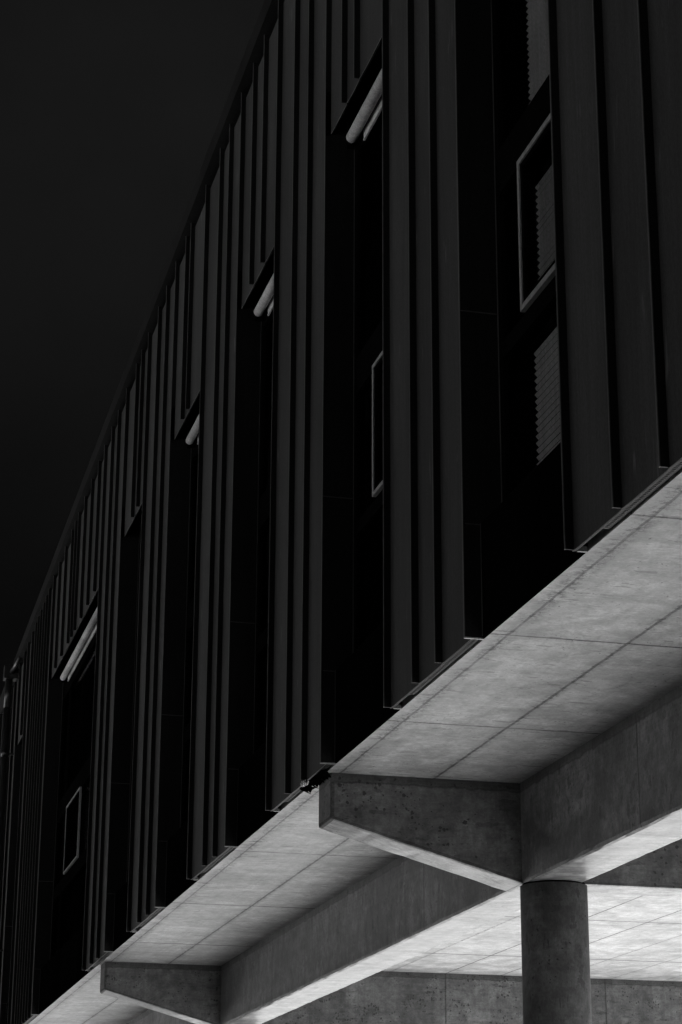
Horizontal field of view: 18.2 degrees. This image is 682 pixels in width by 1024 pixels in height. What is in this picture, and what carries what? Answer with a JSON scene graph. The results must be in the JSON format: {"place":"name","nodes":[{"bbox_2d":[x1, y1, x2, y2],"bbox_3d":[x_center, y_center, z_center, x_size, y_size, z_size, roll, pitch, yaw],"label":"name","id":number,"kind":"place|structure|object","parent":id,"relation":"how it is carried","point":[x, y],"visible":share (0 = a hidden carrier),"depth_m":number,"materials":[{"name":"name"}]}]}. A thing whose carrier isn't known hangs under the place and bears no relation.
{"place":"outdoors","nodes":[
{"label":"outdoors","id":0,"kind":"place"},
{"bbox_2d":[0,0,263,695],"label":"sky","id":1,"kind":"structure","parent":0,"point":[111,110],"materials":[{"name":"black"}]},
{"bbox_2d":[0,0,681,1023],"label":"building","id":2,"kind":"structure","parent":0,"point":[376,512],"depth_m":13.93,"materials":[{"name":"metal"}]},
{"bbox_2d":[0,663,22,1023],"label":"window","id":3,"kind":"structure","parent":2,"relation":"in","point":[18,748],"depth_m":32.93,"materials":[{"name":"black glass"}]},
{"bbox_2d":[31,576,97,1014],"bbox_3d":[-3.167,2.972,26.725,0.570,6.072,5.002,5,-19,-13],"label":"window","id":4,"kind":"structure","parent":2,"relation":"in","point":[54,974],"depth_m":28.30,"materials":[{"name":"black glass"}]},
{"bbox_2d":[104,388,141,951],"bbox_3d":[-1.955,1.328,22.204,0.570,6.264,1.522,5,-19,-13],"label":"window","id":5,"kind":"structure","parent":2,"relation":"in","point":[115,934],"depth_m":22.59,"materials":[{"name":"black glass"}]},
{"bbox_2d":[155,261,199,907],"bbox_3d":[-1.171,0.280,19.274,0.570,6.355,1.590,5,-19,-13],"label":"window","id":6,"kind":"structure","parent":2,"relation":"in","point":[171,882],"depth_m":19.65,"materials":[{"name":"black glass"}]},
{"bbox_2d":[224,92,278,846],"bbox_3d":[-0.408,-0.740,16.423,0.570,6.447,1.444,5,-19,-13],"label":"window","id":7,"kind":"structure","parent":2,"relation":"in","point":[245,813],"depth_m":16.70,"materials":[{"name":"black glass"}]},
{"bbox_2d":[301,779,308,786],"bbox_3d":[-0.235,1.744,13.683,0.046,0.044,0.168,5,-19,-13],"label":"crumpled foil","id":8,"kind":"object","parent":2,"relation":"attached to","point":[304,783],"visible":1,"depth_m":13.64,"materials":[{"name":"silver metal"}]},
{"bbox_2d":[299,770,330,793],"bbox_3d":[-0.158,1.734,13.651,0.083,0.045,0.620,5,-19,-13],"label":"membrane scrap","id":9,"kind":"object","parent":2,"relation":"attached to","point":[316,780],"visible":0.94,"depth_m":13.64,"materials":[{"name":"black plastic"}]},
{"bbox_2d":[320,0,400,764],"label":"window","id":10,"kind":"structure","parent":2,"relation":"in","point":[351,675],"depth_m":13.81,"materials":[{"name":"black glass"}]},
{"bbox_2d":[454,0,584,639],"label":"window","id":11,"kind":"structure","parent":2,"relation":"in","point":[513,548],"depth_m":10.79,"materials":[{"name":"black glass"}]}
]}

